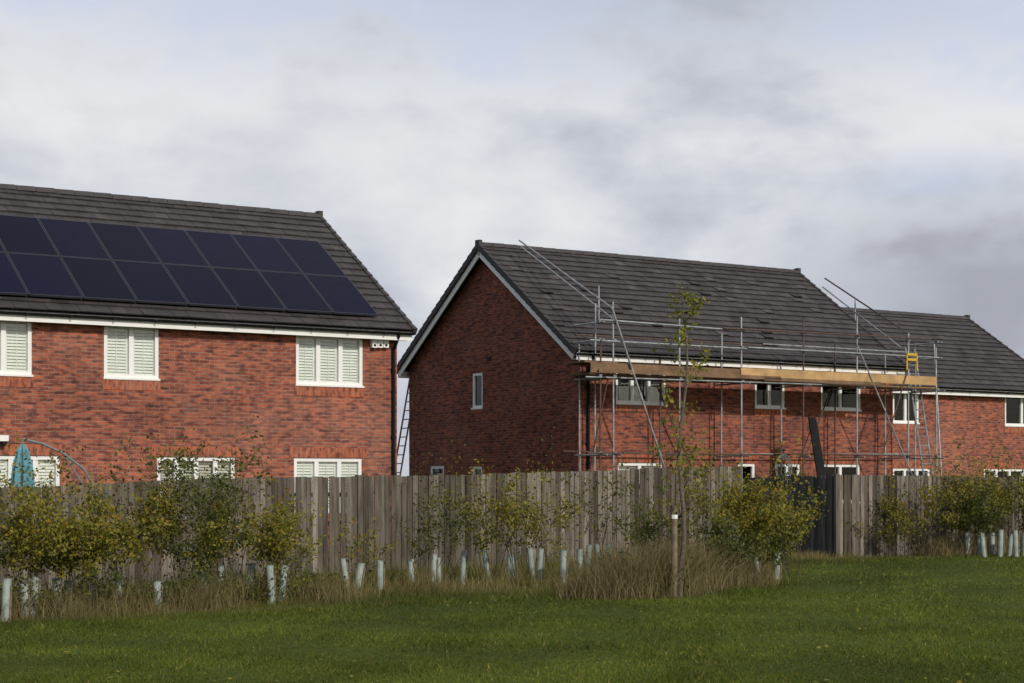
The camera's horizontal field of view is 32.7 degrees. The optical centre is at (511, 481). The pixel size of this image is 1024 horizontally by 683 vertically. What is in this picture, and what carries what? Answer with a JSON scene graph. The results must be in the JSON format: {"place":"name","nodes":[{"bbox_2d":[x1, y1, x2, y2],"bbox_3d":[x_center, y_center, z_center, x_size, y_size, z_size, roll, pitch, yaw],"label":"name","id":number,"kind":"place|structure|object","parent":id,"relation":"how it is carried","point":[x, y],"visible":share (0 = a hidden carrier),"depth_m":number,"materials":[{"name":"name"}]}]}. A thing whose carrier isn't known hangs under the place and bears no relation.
{"place":"outdoors","nodes":[
{"label":"outdoors","id":0,"kind":"place"},
{"bbox_2d":[0,183,417,334],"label":"ridge and verge","id":1,"kind":"structure","parent":0,"point":[318,214],"depth_m":41.24,"materials":[{"name":"tile"}]},
{"bbox_2d":[0,540,1020,628],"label":"rough grass","id":2,"kind":"structure","parent":0,"point":[503,577],"depth_m":27.96,"materials":[{"name":"green plant"}]},
{"bbox_2d":[0,521,1021,621],"bbox_3d":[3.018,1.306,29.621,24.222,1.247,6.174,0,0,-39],"label":"dry tussock grass","id":3,"kind":"structure","parent":0,"point":[597,584],"depth_m":26.36,"materials":[{"name":"brown plant"}]},
{"bbox_2d":[0,529,1023,682],"bbox_3d":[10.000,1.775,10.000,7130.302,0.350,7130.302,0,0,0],"label":"ground","id":4,"kind":"structure","parent":0,"point":[827,616],"depth_m":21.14,"materials":[{"name":"green plant"}]},
{"bbox_2d":[1,547,11,621],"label":"tree guard","id":5,"kind":"object","parent":4,"relation":"on","point":[6,591],"visible":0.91,"depth_m":23.83,"materials":[{"name":"plastic"}]},
{"bbox_2d":[0,470,34,565],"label":"hedgerow shrub","id":6,"kind":"object","parent":4,"relation":"on","point":[6,528],"visible":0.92,"depth_m":24.21,"materials":[{"name":"green plant"}]},
{"bbox_2d":[20,554,32,616],"bbox_3d":[-6.827,1.512,24.498,0.155,0.998,0.210,0,0,-30],"label":"tree guard","id":7,"kind":"object","parent":4,"relation":"on","point":[26,589],"visible":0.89,"depth_m":24.47,"materials":[{"name":"plastic"}]},
{"bbox_2d":[24,549,40,615],"bbox_3d":[-6.821,1.451,24.843,0.255,1.117,0.130,0,0,0],"label":"tree guard","id":8,"kind":"object","parent":4,"relation":"on","point":[36,578],"visible":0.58,"depth_m":24.81,"materials":[{"name":"plastic"}]},
{"bbox_2d":[0,480,66,598],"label":"hedgerow shrub","id":9,"kind":"object","parent":4,"relation":"on","point":[12,534],"visible":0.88,"depth_m":24.56,"materials":[{"name":"green plant"}]},
{"bbox_2d":[0,430,102,613],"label":"hedgerow shrub","id":10,"kind":"object","parent":4,"relation":"on","point":[48,526],"visible":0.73,"depth_m":24.76,"materials":[{"name":"green plant"}]},
{"bbox_2d":[10,438,92,577],"bbox_3d":[-8.655,0.527,33.728,2.078,2.745,0.800,0,0,-33],"label":"garden parasol","id":11,"kind":"object","parent":4,"relation":"on","point":[19,458],"visible":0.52,"depth_m":33.22,"materials":[{"name":"teal fabric"}]},
{"bbox_2d":[52,578,61,599],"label":"tree guard","id":12,"kind":"object","parent":4,"relation":"on","point":[55,583],"visible":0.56,"depth_m":25.50,"materials":[{"name":"plastic"}]},
{"bbox_2d":[63,559,75,606],"bbox_3d":[-6.586,1.539,25.926,0.220,0.929,0.138,0,0,36],"label":"tree guard","id":13,"kind":"object","parent":4,"relation":"on","point":[69,583],"visible":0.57,"depth_m":25.89,"materials":[{"name":"plastic"}]},
{"bbox_2d":[6,502,136,601],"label":"hedgerow shrub","id":14,"kind":"object","parent":4,"relation":"on","point":[87,566],"visible":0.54,"depth_m":25.37,"materials":[{"name":"green plant"}]},
{"bbox_2d":[10,436,166,604],"bbox_3d":[-6.452,0.615,25.702,2.724,2.619,1.831,0,0,22],"label":"hedgerow shrub","id":15,"kind":"object","parent":4,"relation":"on","point":[107,538],"visible":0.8,"depth_m":25.36,"materials":[{"name":"green plant"}]},
{"bbox_2d":[88,571,98,604],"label":"tree guard","id":16,"kind":"object","parent":4,"relation":"on","point":[95,577],"visible":0.15,"depth_m":26.64,"materials":[{"name":"plastic"}]},
{"bbox_2d":[107,552,122,603],"bbox_3d":[-5.965,1.503,26.217,0.294,0.979,0.155,0,0,0],"label":"tree guard","id":17,"kind":"object","parent":4,"relation":"on","point":[118,580],"visible":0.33,"depth_m":26.17,"materials":[{"name":"plastic"}]},
{"bbox_2d":[20,428,262,596],"bbox_3d":[-5.598,0.537,26.228,3.493,2.750,1.995,0,0,0],"label":"hedgerow shrub","id":18,"kind":"object","parent":4,"relation":"on","point":[169,462],"visible":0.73,"depth_m":26.16,"materials":[{"name":"green plant"}]},
{"bbox_2d":[69,478,232,602],"bbox_3d":[-5.508,0.923,26.558,2.575,1.959,1.983,0,0,-40],"label":"hedgerow shrub","id":19,"kind":"object","parent":4,"relation":"on","point":[153,532],"visible":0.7,"depth_m":26.20,"materials":[{"name":"green plant"}]},
{"bbox_2d":[152,555,162,610],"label":"tree guard","id":20,"kind":"object","parent":4,"relation":"on","point":[156,584],"visible":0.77,"depth_m":25.50,"materials":[{"name":"plastic"}]},
{"bbox_2d":[101,450,266,601],"bbox_3d":[-4.769,0.700,26.730,2.253,2.379,2.316,0,0,33],"label":"hedgerow shrub","id":21,"kind":"object","parent":4,"relation":"on","point":[176,552],"visible":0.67,"depth_m":26.46,"materials":[{"name":"green plant"}]},
{"bbox_2d":[114,415,281,587],"bbox_3d":[-4.928,0.420,26.962,2.567,2.915,3.057,0,0,-20],"label":"hedgerow shrub","id":22,"kind":"object","parent":4,"relation":"on","point":[214,476],"visible":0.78,"depth_m":26.90,"materials":[{"name":"green plant"}]},
{"bbox_2d":[0,322,396,566],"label":"brick walls","id":23,"kind":"structure","parent":4,"relation":"on","point":[222,384],"depth_m":37.00,"materials":[{"name":"red brick"}]},
{"bbox_2d":[0,435,8,445],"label":"wall lamp","id":24,"kind":"object","parent":23,"relation":"attached to","point":[4,439],"visible":0.96,"depth_m":34.67,"materials":[{"name":"white plastic"}]},
{"bbox_2d":[0,321,363,520],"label":"windows","id":25,"kind":"structure","parent":23,"relation":"attached to","point":[131,353],"depth_m":36.61,"materials":[{"name":"white plastic"}]},
{"bbox_2d":[0,376,366,526],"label":"brick lintels and sills","id":26,"kind":"object","parent":23,"relation":"attached to","point":[113,384],"visible":0.62,"depth_m":37.09,"materials":[{"name":"red brick"}]},
{"bbox_2d":[0,188,412,331],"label":"roof tiles","id":27,"kind":"object","parent":23,"relation":"on","point":[34,204],"visible":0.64,"depth_m":39.56,"materials":[{"name":"tile"}]},
{"bbox_2d":[0,215,377,316],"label":"solar panel array","id":28,"kind":"object","parent":27,"relation":"on","point":[45,257],"visible":1,"depth_m":38.19,"materials":[{"name":"blue glass"}]},
{"bbox_2d":[0,310,414,340],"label":"fascia and gutter","id":29,"kind":"structure","parent":23,"relation":"attached to","point":[43,317],"depth_m":36.73,"materials":[{"name":"white plastic"}]},
{"bbox_2d":[370,339,388,347],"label":"swift nest boxes","id":30,"kind":"object","parent":23,"relation":"attached to","point":[377,343],"visible":1,"depth_m":39.29,"materials":[{"name":"white plastic"}]},
{"bbox_2d":[390,335,399,507],"bbox_3d":[-2.626,-0.661,39.473,0.100,5.322,0.328,0,0,-33],"label":"downpipe","id":31,"kind":"object","parent":23,"relation":"attached to","point":[393,371],"visible":0.76,"depth_m":39.52,"materials":[{"name":"black plastic"}]},
{"bbox_2d":[216,565,225,590],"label":"tree guard","id":32,"kind":"object","parent":4,"relation":"on","point":[221,568],"visible":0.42,"depth_m":27.33,"materials":[{"name":"plastic"}]},
{"bbox_2d":[179,484,307,586],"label":"hedgerow shrub","id":33,"kind":"object","parent":4,"relation":"on","point":[273,547],"visible":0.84,"depth_m":26.50,"materials":[{"name":"green plant"}]},
{"bbox_2d":[246,563,255,585],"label":"tree guard","id":34,"kind":"object","parent":4,"relation":"on","point":[252,567],"visible":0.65,"depth_m":27.08,"materials":[{"name":"plastic"}]},
{"bbox_2d":[261,543,276,603],"bbox_3d":[-3.669,1.431,26.405,0.227,1.034,0.158,0,0,10],"label":"tree guard","id":35,"kind":"object","parent":4,"relation":"on","point":[269,573],"visible":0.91,"depth_m":26.36,"materials":[{"name":"plastic"}]},
{"bbox_2d":[278,540,288,601],"bbox_3d":[-3.512,1.411,26.786,0.183,1.063,0.128,0,0,-23],"label":"tree guard","id":36,"kind":"object","parent":4,"relation":"on","point":[282,577],"visible":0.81,"depth_m":26.75,"materials":[{"name":"plastic"}]},
{"bbox_2d":[244,478,328,590],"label":"hedgerow shrub","id":37,"kind":"object","parent":4,"relation":"on","point":[304,551],"visible":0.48,"depth_m":27.75,"materials":[{"name":"green plant"}]},
{"bbox_2d":[339,558,350,591],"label":"tree guard","id":38,"kind":"object","parent":4,"relation":"on","point":[344,566],"visible":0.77,"depth_m":28.33,"materials":[{"name":"plastic"}]},
{"bbox_2d":[305,517,399,586],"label":"hedgerow shrub","id":39,"kind":"object","parent":4,"relation":"on","point":[355,543],"visible":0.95,"depth_m":29.04,"materials":[{"name":"green plant"}]},
{"bbox_2d":[354,548,365,592],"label":"tree guard","id":40,"kind":"object","parent":4,"relation":"on","point":[361,568],"visible":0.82,"depth_m":28.32,"materials":[{"name":"plastic"}]},
{"bbox_2d":[0,466,741,590],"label":"wooden fence","id":41,"kind":"object","parent":4,"relation":"on","point":[363,500],"visible":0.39,"depth_m":34.26,"materials":[{"name":"wood"}]},
{"bbox_2d":[376,561,384,588],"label":"tree guard","id":42,"kind":"object","parent":4,"relation":"on","point":[381,576],"visible":0.85,"depth_m":28.87,"materials":[{"name":"plastic"}]},
{"bbox_2d":[397,375,417,474],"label":"ladder","id":43,"kind":"object","parent":4,"relation":"on","point":[403,419],"visible":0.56,"depth_m":52.93,"materials":[{"name":"silver metal"}]},
{"bbox_2d":[407,548,415,585],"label":"tree guard","id":44,"kind":"object","parent":4,"relation":"on","point":[410,563],"visible":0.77,"depth_m":29.21,"materials":[{"name":"plastic"}]},
{"bbox_2d":[375,436,488,581],"bbox_3d":[-1.441,0.465,29.219,1.884,2.659,1.833,0,0,-22],"label":"hedgerow shrub","id":45,"kind":"object","parent":4,"relation":"on","point":[431,504],"visible":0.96,"depth_m":29.16,"materials":[{"name":"green plant"}]},
{"bbox_2d":[430,542,437,583],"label":"tree guard","id":46,"kind":"object","parent":4,"relation":"on","point":[434,561],"visible":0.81,"depth_m":29.12,"materials":[{"name":"plastic"}]},
{"bbox_2d":[426,538,442,582],"bbox_3d":[-1.310,1.401,29.353,0.300,0.931,0.120,0,0,-5],"label":"tree guard","id":47,"kind":"object","parent":4,"relation":"on","point":[439,567],"visible":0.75,"depth_m":29.32,"materials":[{"name":"plastic"}]},
{"bbox_2d":[460,551,467,584],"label":"tree guard","id":48,"kind":"object","parent":4,"relation":"on","point":[464,560],"visible":0.78,"depth_m":29.71,"materials":[{"name":"plastic"}]},
{"bbox_2d":[406,456,529,585],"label":"hedgerow shrub","id":49,"kind":"object","parent":4,"relation":"on","point":[413,545],"visible":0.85,"depth_m":29.47,"materials":[{"name":"green plant"}]},
{"bbox_2d":[482,548,491,582],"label":"tree guard","id":50,"kind":"object","parent":4,"relation":"on","point":[487,564],"visible":0.45,"depth_m":30.07,"materials":[{"name":"plastic"}]},
{"bbox_2d":[433,460,563,584],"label":"hedgerow shrub","id":51,"kind":"object","parent":4,"relation":"on","point":[510,520],"visible":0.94,"depth_m":29.50,"materials":[{"name":"green plant"}]},
{"bbox_2d":[505,535,512,581],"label":"tree guard","id":52,"kind":"object","parent":4,"relation":"on","point":[508,561],"visible":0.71,"depth_m":30.21,"materials":[{"name":"plastic"}]},
{"bbox_2d":[0,576,1020,682],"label":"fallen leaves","id":53,"kind":"object","parent":4,"relation":"on","point":[797,672],"visible":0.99,"depth_m":18.86,"materials":[{"name":"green plant"}]},
{"bbox_2d":[508,531,517,581],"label":"tree guard","id":54,"kind":"object","parent":4,"relation":"on","point":[512,559],"visible":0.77,"depth_m":30.19,"materials":[{"name":"plastic"}]},
{"bbox_2d":[471,458,584,578],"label":"hedgerow shrub","id":55,"kind":"object","parent":4,"relation":"on","point":[563,516],"visible":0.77,"depth_m":30.22,"materials":[{"name":"green plant"}]},
{"bbox_2d":[526,548,535,578],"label":"tree guard","id":56,"kind":"object","parent":4,"relation":"on","point":[530,555],"visible":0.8,"depth_m":30.06,"materials":[{"name":"plastic"}]},
{"bbox_2d":[535,526,544,581],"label":"tree guard","id":57,"kind":"object","parent":4,"relation":"on","point":[540,556],"visible":0.85,"depth_m":30.04,"materials":[{"name":"plastic"}]},
{"bbox_2d":[520,498,592,575],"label":"hedgerow shrub","id":58,"kind":"object","parent":4,"relation":"on","point":[550,543],"visible":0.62,"depth_m":31.18,"materials":[{"name":"green plant"}]},
{"bbox_2d":[560,534,572,582],"bbox_3d":[0.904,1.336,29.499,0.228,0.977,0.155,0,0,38],"label":"tree guard","id":59,"kind":"object","parent":4,"relation":"on","point":[564,558],"visible":0.73,"depth_m":29.48,"materials":[{"name":"plastic"}]},
{"bbox_2d":[576,528,584,571],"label":"tree guard","id":60,"kind":"object","parent":4,"relation":"on","point":[579,555],"visible":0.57,"depth_m":30.99,"materials":[{"name":"plastic"}]},
{"bbox_2d":[586,545,592,568],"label":"tree guard","id":61,"kind":"object","parent":4,"relation":"on","point":[588,548],"visible":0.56,"depth_m":30.93,"materials":[{"name":"plastic"}]},
{"bbox_2d":[531,408,653,560],"bbox_3d":[1.519,0.197,31.277,2.527,3.052,1.176,0,0,-16],"label":"hedgerow shrub","id":62,"kind":"object","parent":4,"relation":"on","point":[585,504],"visible":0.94,"depth_m":31.17,"materials":[{"name":"green plant"}]},
{"bbox_2d":[598,470,670,552],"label":"hedgerow shrub","id":63,"kind":"object","parent":4,"relation":"on","point":[651,528],"visible":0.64,"depth_m":30.78,"materials":[{"name":"green plant"}]},
{"bbox_2d":[409,260,892,541],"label":"brick walls","id":64,"kind":"structure","parent":4,"relation":"on","point":[530,400],"depth_m":49.24,"materials":[{"name":"red brick"}]},
{"bbox_2d":[585,356,594,469],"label":"downpipe","id":65,"kind":"object","parent":64,"relation":"attached to","point":[588,417],"visible":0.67,"depth_m":46.03,"materials":[{"name":"black plastic"}]},
{"bbox_2d":[431,362,861,504],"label":"windows","id":66,"kind":"structure","parent":64,"relation":"attached to","point":[766,396],"depth_m":49.76,"materials":[{"name":"white plastic"}]},
{"bbox_2d":[397,352,906,385],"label":"fascia and gutter","id":67,"kind":"structure","parent":64,"relation":"on","point":[745,363],"depth_m":48.81,"materials":[{"name":"white plastic"}]},
{"bbox_2d":[404,246,905,381],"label":"roof tiles","id":68,"kind":"object","parent":64,"relation":"on","point":[637,290],"visible":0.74,"depth_m":50.62,"materials":[{"name":"tile"}]},
{"bbox_2d":[471,404,862,508],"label":"brick lintels and sills","id":69,"kind":"object","parent":64,"relation":"attached to","point":[640,458],"visible":0.41,"depth_m":49.33,"materials":[{"name":"red brick"}]},
{"bbox_2d":[600,493,707,554],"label":"hedgerow shrub","id":70,"kind":"object","parent":4,"relation":"on","point":[635,523],"visible":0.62,"depth_m":29.76,"materials":[{"name":"green plant"}]},
{"bbox_2d":[647,281,724,597],"bbox_3d":[2.664,-0.616,26.397,1.020,4.897,1.494,0,0,31],"label":"young tree","id":71,"kind":"object","parent":4,"relation":"on","point":[683,493],"visible":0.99,"depth_m":26.27,"materials":[{"name":"green plant"}]},
{"bbox_2d":[687,486,759,574],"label":"hedgerow shrub","id":72,"kind":"object","parent":4,"relation":"on","point":[718,528],"visible":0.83,"depth_m":27.94,"materials":[{"name":"green plant"}]},
{"bbox_2d":[519,240,944,497],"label":"scaffolding","id":73,"kind":"object","parent":4,"relation":"on","point":[606,370],"visible":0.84,"depth_m":48.18,"materials":[{"name":"grey metal"}]},
{"bbox_2d":[775,454,791,475],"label":"cable coil","id":74,"kind":"object","parent":73,"relation":"hanging from","point":[789,470],"visible":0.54,"depth_m":48.14,"materials":[{"name":"grey metal"}]},
{"bbox_2d":[646,428,822,545],"bbox_3d":[3.608,0.402,29.648,3.245,2.622,1.598,0,0,32],"label":"hedgerow shrub","id":75,"kind":"object","parent":4,"relation":"on","point":[698,498],"visible":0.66,"depth_m":29.48,"materials":[{"name":"green plant"}]},
{"bbox_2d":[691,518,805,573],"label":"hedgerow shrub","id":76,"kind":"object","parent":4,"relation":"on","point":[791,541],"visible":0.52,"depth_m":28.82,"materials":[{"name":"green plant"}]},
{"bbox_2d":[704,469,816,577],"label":"hedgerow shrub","id":77,"kind":"object","parent":4,"relation":"on","point":[765,519],"visible":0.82,"depth_m":28.78,"materials":[{"name":"green plant"}]},
{"bbox_2d":[703,473,826,576],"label":"hedgerow shrub","id":78,"kind":"object","parent":4,"relation":"on","point":[798,521],"visible":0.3,"depth_m":30.04,"materials":[{"name":"green plant"}]},
{"bbox_2d":[773,553,781,579],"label":"tree guard","id":79,"kind":"object","parent":4,"relation":"on","point":[779,568],"visible":0.42,"depth_m":29.77,"materials":[{"name":"plastic"}]},
{"bbox_2d":[733,490,828,574],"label":"hedgerow shrub","id":80,"kind":"object","parent":4,"relation":"on","point":[776,536],"visible":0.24,"depth_m":31.01,"materials":[{"name":"green plant"}]},
{"bbox_2d":[747,475,828,555],"bbox_3d":[6.096,0.978,38.030,0.150,2.245,2.850,0,0,-33],"label":"gate","id":81,"kind":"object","parent":4,"relation":"on","point":[817,538],"visible":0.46,"depth_m":37.44,"materials":[{"name":"black wood"}]},
{"bbox_2d":[808,417,825,475],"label":"leaning black rails","id":82,"kind":"object","parent":4,"relation":"on","point":[817,450],"visible":0.43,"depth_m":48.47,"materials":[{"name":"plastic"}]},
{"bbox_2d":[834,474,839,557],"bbox_3d":[6.820,0.865,36.667,0.100,2.070,0.075,0,0,-33],"label":"fence post","id":83,"kind":"object","parent":4,"relation":"on","point":[836,513],"visible":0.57,"depth_m":36.63,"materials":[{"name":"grey wood"}]},
{"bbox_2d":[842,498,931,556],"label":"hedgerow shrub","id":84,"kind":"object","parent":4,"relation":"on","point":[890,528],"visible":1,"depth_m":36.65,"materials":[{"name":"green plant"}]},
{"bbox_2d":[874,456,972,556],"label":"hedgerow shrub","id":85,"kind":"object","parent":4,"relation":"on","point":[949,519],"visible":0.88,"depth_m":37.03,"materials":[{"name":"green plant"}]},
{"bbox_2d":[829,475,1023,557],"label":"wooden fence","id":86,"kind":"object","parent":4,"relation":"on","point":[867,490],"visible":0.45,"depth_m":37.50,"materials":[{"name":"grey wood"}]},
{"bbox_2d":[893,394,1023,527],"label":"brick walls","id":87,"kind":"structure","parent":4,"relation":"on","point":[978,420],"depth_m":58.90,"materials":[{"name":"red brick"}]},
{"bbox_2d":[893,393,1023,499],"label":"windows","id":88,"kind":"structure","parent":87,"relation":"attached to","point":[1014,412],"depth_m":57.91,"materials":[{"name":"white plastic"}]},
{"bbox_2d":[893,388,1023,397],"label":"fascia and gutter","id":89,"kind":"structure","parent":87,"relation":"on","point":[983,393],"depth_m":58.78,"materials":[{"name":"white plastic"}]},
{"bbox_2d":[893,424,1023,503],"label":"brick lintels and sills","id":90,"kind":"object","parent":87,"relation":"attached to","point":[901,464],"visible":0.43,"depth_m":59.47,"materials":[{"name":"red brick"}]},
{"bbox_2d":[964,514,970,554],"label":"tree guard","id":91,"kind":"object","parent":4,"relation":"on","point":[966,534],"visible":0.65,"depth_m":37.67,"materials":[{"name":"plastic"}]},
{"bbox_2d":[928,430,1009,555],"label":"hedgerow shrub","id":92,"kind":"object","parent":4,"relation":"on","point":[980,497],"visible":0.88,"depth_m":36.84,"materials":[{"name":"green plant"}]},
{"bbox_2d":[976,535,980,554],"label":"tree guard","id":93,"kind":"object","parent":4,"relation":"on","point":[978,544],"visible":0.29,"depth_m":37.68,"materials":[{"name":"plastic"}]},
{"bbox_2d":[935,450,1023,554],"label":"hedgerow shrub","id":94,"kind":"object","parent":4,"relation":"on","point":[963,523],"visible":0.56,"depth_m":37.46,"materials":[{"name":"green plant"}]},
{"bbox_2d":[979,531,986,556],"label":"tree guard","id":95,"kind":"object","parent":4,"relation":"on","point":[983,544],"visible":0.78,"depth_m":37.20,"materials":[{"name":"plastic"}]},
{"bbox_2d":[949,447,1023,554],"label":"hedgerow shrub","id":96,"kind":"object","parent":4,"relation":"on","point":[1010,491],"visible":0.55,"depth_m":38.55,"materials":[{"name":"green plant"}]},
{"bbox_2d":[987,513,996,554],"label":"tree guard","id":97,"kind":"object","parent":4,"relation":"on","point":[992,537],"visible":0.86,"depth_m":37.70,"materials":[{"name":"plastic"}]},
{"bbox_2d":[997,530,1004,556],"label":"tree guard","id":98,"kind":"object","parent":4,"relation":"on","point":[1001,539],"visible":0.87,"depth_m":37.19,"materials":[{"name":"plastic"}]},
{"bbox_2d":[987,435,1023,530],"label":"hedgerow shrub","id":99,"kind":"object","parent":4,"relation":"on","point":[1019,506],"visible":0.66,"depth_m":38.54,"materials":[{"name":"green plant"}]},
{"bbox_2d":[1007,528,1016,555],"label":"tree guard","id":100,"kind":"object","parent":4,"relation":"on","point":[1009,546],"visible":0.73,"depth_m":37.68,"materials":[{"name":"plastic"}]},
{"bbox_2d":[1012,530,1019,556],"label":"tree guard","id":101,"kind":"object","parent":4,"relation":"on","point":[1015,534],"visible":0.89,"depth_m":37.17,"materials":[{"name":"plastic"}]},
{"bbox_2d":[0,0,1023,475],"label":"sky","id":102,"kind":"structure","parent":0,"point":[874,149],"materials":[{"name":"grey"}]},
{"bbox_2d":[397,240,905,376],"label":"ridge and verge","id":103,"kind":"structure","parent":0,"point":[539,315],"depth_m":50.68,"materials":[{"name":"tile"}]},
{"bbox_2d":[841,307,1023,360],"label":"ridge and verge","id":104,"kind":"structure","parent":0,"point":[917,314],"depth_m":63.54,"materials":[{"name":"tile"}]},
{"bbox_2d":[844,310,1023,391],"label":"roof tiles","id":105,"kind":"object","parent":104,"relation":"attached to","point":[974,356],"visible":0.31,"depth_m":61.29,"materials":[{"name":"tile"}]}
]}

